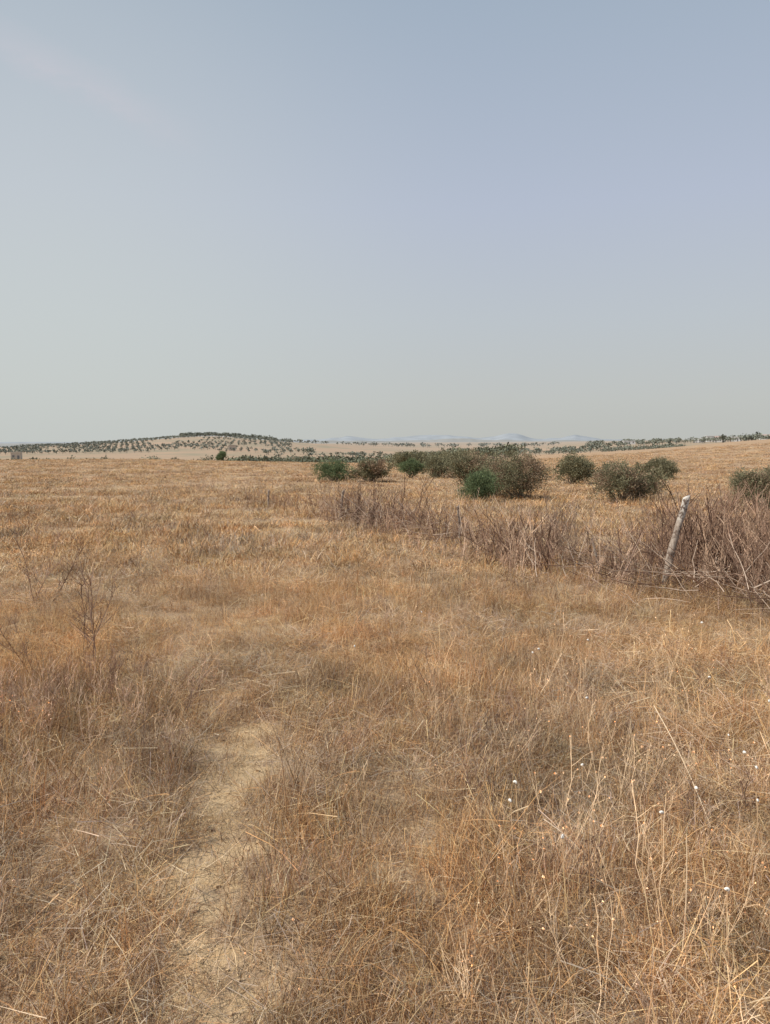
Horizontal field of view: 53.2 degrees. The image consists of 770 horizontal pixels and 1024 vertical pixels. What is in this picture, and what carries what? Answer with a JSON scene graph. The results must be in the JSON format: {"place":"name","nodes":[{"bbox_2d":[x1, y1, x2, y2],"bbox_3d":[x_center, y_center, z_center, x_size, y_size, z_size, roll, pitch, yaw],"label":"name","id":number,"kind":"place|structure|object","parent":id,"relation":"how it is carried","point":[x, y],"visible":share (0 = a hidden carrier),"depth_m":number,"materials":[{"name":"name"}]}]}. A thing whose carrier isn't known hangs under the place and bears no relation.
{"place":"outdoors","nodes":[
{"label":"outdoors","id":0,"kind":"place"},
{"bbox_2d":[0,433,662,442],"bbox_3d":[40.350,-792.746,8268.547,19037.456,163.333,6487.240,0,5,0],"label":"mountains","id":1,"kind":"structure","parent":0,"point":[511,436],"depth_m":10358.36,"materials":[{"name":"grey"}]},
{"bbox_2d":[0,438,691,446],"bbox_3d":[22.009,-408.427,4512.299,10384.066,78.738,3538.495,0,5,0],"label":"distant hills","id":2,"kind":"structure","parent":0,"point":[332,441],"depth_m":5719.64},
{"bbox_2d":[0,436,769,1023],"bbox_3d":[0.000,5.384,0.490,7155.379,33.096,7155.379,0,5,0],"label":"ground","id":3,"kind":"structure","parent":0,"point":[196,452],"depth_m":3.29,"materials":[{"name":"beige soil"}]},
{"bbox_2d":[10,452,22,459],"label":"stone hut","id":4,"kind":"object","parent":3,"relation":"on","point":[17,455],"visible":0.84,"depth_m":376.19,"materials":[{"name":"beige stone"}]},
{"bbox_2d":[0,434,292,454],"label":"olive grove","id":5,"kind":"object","parent":3,"relation":"on","point":[23,449],"visible":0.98,"depth_m":642.60,"materials":[{"name":"green plant"}]},
{"bbox_2d":[179,432,276,440],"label":"hilltop trees","id":6,"kind":"object","parent":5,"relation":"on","point":[222,434],"visible":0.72,"depth_m":857.62,"materials":[{"name":"green plant"}]},
{"bbox_2d":[110,649,330,1023],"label":"soil clods","id":7,"kind":"object","parent":3,"relation":"on","point":[227,969],"visible":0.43,"depth_m":2.85,"materials":[{"name":"beige soil"}]},
{"bbox_2d":[215,450,227,460],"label":"green shrub","id":8,"kind":"object","parent":3,"relation":"on","point":[221,455],"visible":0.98,"depth_m":73.73,"materials":[{"name":"green plant"}]},
{"bbox_2d":[228,445,235,450],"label":"stone farmhouse","id":9,"kind":"object","parent":3,"relation":"on","point":[230,447],"visible":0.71,"depth_m":545.32,"materials":[{"name":"beige stone"}]},
{"bbox_2d":[6,442,525,462],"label":"valley scrub","id":10,"kind":"object","parent":3,"relation":"on","point":[487,451],"visible":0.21,"depth_m":184.83,"materials":[{"name":"green plant"}]},
{"bbox_2d":[310,456,355,481],"bbox_3d":[-2.101,-1.736,30.862,2.011,1.116,1.624,0,5,0],"label":"green shrub","id":11,"kind":"object","parent":3,"relation":"on","point":[335,469],"visible":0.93,"depth_m":30.74,"materials":[{"name":"green plant"}]},
{"bbox_2d":[339,490,343,517],"bbox_3d":[-0.893,-0.087,15.857,0.128,0.755,0.078,0,5,0],"label":"fence post","id":12,"kind":"object","parent":3,"relation":"on","point":[341,503],"visible":0.43,"depth_m":15.82,"materials":[{"name":"grey wood"}]},
{"bbox_2d":[347,456,396,481],"bbox_3d":[-0.492,-1.694,30.436,2.122,1.095,1.407,0,5,0],"label":"mastic shrub","id":13,"kind":"object","parent":3,"relation":"on","point":[370,469],"visible":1,"depth_m":30.20,"materials":[{"name":"green plant"}]},
{"bbox_2d":[0,468,769,1023],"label":"dry weeds","id":14,"kind":"object","parent":3,"relation":"on","point":[690,542],"visible":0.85,"depth_m":6.96,"materials":[{"name":"brown plant"}]},
{"bbox_2d":[389,449,429,467],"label":"mastic shrub","id":15,"kind":"object","parent":3,"relation":"on","point":[401,457],"visible":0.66,"depth_m":43.42,"materials":[{"name":"green plant"}]},
{"bbox_2d":[395,457,425,478],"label":"green shrub","id":16,"kind":"object","parent":3,"relation":"on","point":[413,466],"visible":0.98,"depth_m":33.34,"materials":[{"name":"green plant"}]},
{"bbox_2d":[272,438,559,447],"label":"woodland","id":17,"kind":"object","parent":3,"relation":"on","point":[422,444],"visible":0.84,"depth_m":1066.20,"materials":[{"name":"green plant"}]},
{"bbox_2d":[420,450,452,476],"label":"mastic shrub","id":18,"kind":"object","parent":3,"relation":"on","point":[435,463],"visible":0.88,"depth_m":34.23,"materials":[{"name":"green plant"}]},
{"bbox_2d":[263,443,611,456],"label":"valley trees","id":19,"kind":"object","parent":3,"relation":"on","point":[380,454],"visible":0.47,"depth_m":454.06,"materials":[{"name":"green plant"}]},
{"bbox_2d":[427,447,464,459],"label":"mastic shrub","id":20,"kind":"object","parent":3,"relation":"on","point":[446,453],"visible":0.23,"depth_m":41.57,"materials":[{"name":"green plant"}]},
{"bbox_2d":[456,505,460,542],"bbox_3d":[1.124,0.271,11.673,0.097,0.755,0.058,0,5,0],"label":"fence post","id":21,"kind":"object","parent":3,"relation":"on","point":[459,522],"visible":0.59,"depth_m":11.65,"materials":[{"name":"grey wood"}]},
{"bbox_2d":[443,450,488,485],"bbox_3d":[3.115,-1.663,28.450,1.821,1.451,2.179,3,6,30],"label":"mastic shrub","id":22,"kind":"object","parent":3,"relation":"on","point":[461,465],"visible":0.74,"depth_m":28.01,"materials":[{"name":"green plant"}]},
{"bbox_2d":[463,447,482,455],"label":"mastic shrub","id":23,"kind":"object","parent":3,"relation":"on","point":[471,450],"visible":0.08,"depth_m":46.74,"materials":[{"name":"green plant"}]},
{"bbox_2d":[454,467,503,501],"bbox_3d":[2.437,-0.701,20.232,1.350,1.019,1.502,0,5,0],"label":"green shrub","id":24,"kind":"object","parent":3,"relation":"on","point":[484,481],"visible":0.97,"depth_m":19.94,"materials":[{"name":"green plant"}]},
{"bbox_2d":[467,449,494,462],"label":"mastic shrub","id":25,"kind":"object","parent":3,"relation":"on","point":[485,455],"visible":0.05,"depth_m":37.76,"materials":[{"name":"green plant"}]},
{"bbox_2d":[462,452,520,496],"bbox_3d":[3.148,-1.108,22.773,1.817,1.386,2.117,0,5,0],"label":"mastic shrub","id":26,"kind":"object","parent":3,"relation":"on","point":[484,466],"visible":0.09,"depth_m":22.46,"materials":[{"name":"green plant"}]},
{"bbox_2d":[486,447,557,499],"bbox_3d":[3.572,-1.080,21.317,2.378,1.533,2.003,0,5,0],"label":"mastic shrub","id":27,"kind":"object","parent":3,"relation":"on","point":[527,474],"visible":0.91,"depth_m":21.05,"materials":[{"name":"green plant"}]},
{"bbox_2d":[294,431,761,453],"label":"tall trees","id":28,"kind":"object","parent":3,"relation":"on","point":[748,437],"visible":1,"depth_m":472.66,"materials":[{"name":"green plant"}]},
{"bbox_2d":[288,473,769,615],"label":"dead branches","id":29,"kind":"object","parent":3,"relation":"on","point":[672,573],"visible":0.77,"depth_m":8.29,"materials":[{"name":"brown plant"}]},
{"bbox_2d":[354,611,769,891],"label":"white snails","id":30,"kind":"object","parent":3,"relation":"on","point":[661,812],"visible":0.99,"depth_m":2.98,"materials":[{"name":"white"}]},
{"bbox_2d":[355,620,769,977],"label":"grass stalks","id":31,"kind":"object","parent":3,"relation":"on","point":[661,814],"depth_m":3.00,"materials":[{"name":"beige plant"}]},
{"bbox_2d":[549,449,598,484],"bbox_3d":[6.946,-1.692,28.538,1.884,1.441,1.699,5,7,42],"label":"mastic shrub","id":32,"kind":"object","parent":3,"relation":"on","point":[576,467],"visible":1,"depth_m":28.31,"materials":[{"name":"green plant"}]},
{"bbox_2d":[591,538,600,571],"bbox_3d":[2.509,0.597,9.023,0.232,0.595,0.040,5,7,43],"label":"fence post","id":33,"kind":"object","parent":3,"relation":"on","point":[595,553],"visible":0.34,"depth_m":9.04,"materials":[{"name":"grey wood"}]},
{"bbox_2d":[516,443,685,454],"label":"hedgerow","id":34,"kind":"object","parent":3,"relation":"on","point":[618,448],"visible":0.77,"depth_m":337.57,"materials":[{"name":"green plant"}]},
{"bbox_2d":[583,458,673,501],"bbox_3d":[6.378,-0.839,20.098,2.494,1.251,2.374,0,5,0],"label":"mastic shrub","id":35,"kind":"object","parent":3,"relation":"on","point":[619,477],"visible":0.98,"depth_m":20.09,"materials":[{"name":"green plant"}]},
{"bbox_2d":[631,455,680,477],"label":"green shrub","id":36,"kind":"object","parent":3,"relation":"on","point":[672,468],"visible":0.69,"depth_m":32.13,"materials":[{"name":"green plant"}]},
{"bbox_2d":[659,495,689,589],"bbox_3d":[2.979,0.405,7.990,0.356,1.155,0.093,-1,5,-11],"label":"fence post","id":37,"kind":"object","parent":3,"relation":"on","point":[678,524],"visible":0.73,"depth_m":7.96,"materials":[{"name":"grey wood"}]},
{"bbox_2d":[272,495,768,580],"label":"wire fence","id":38,"kind":"object","parent":37,"relation":"attached to","point":[577,527],"visible":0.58,"depth_m":8.93,"materials":[{"name":"grey metal"}]},
{"bbox_2d":[585,434,769,446],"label":"village trees","id":39,"kind":"object","parent":3,"relation":"on","point":[659,441],"visible":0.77,"depth_m":524.97,"materials":[{"name":"green plant"}]},
{"bbox_2d":[653,705,709,965],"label":"bleached stalks","id":40,"kind":"object","parent":3,"relation":"on","point":[686,847],"visible":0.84,"depth_m":2.29,"materials":[{"name":"beige plant"}]},
{"bbox_2d":[721,463,769,508],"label":"mastic shrub","id":41,"kind":"object","parent":3,"relation":"on","point":[751,478],"visible":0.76,"depth_m":16.72,"materials":[{"name":"green plant"}]},
{"bbox_2d":[0,442,769,1023],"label":"dry grass field","id":42,"kind":"structure","parent":0,"point":[236,533],"depth_m":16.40,"materials":[{"name":"beige plant"}]},
{"bbox_2d":[0,0,769,441],"label":"sky","id":43,"kind":"structure","parent":0,"point":[293,219],"materials":[{"name":"blue"}]}
]}

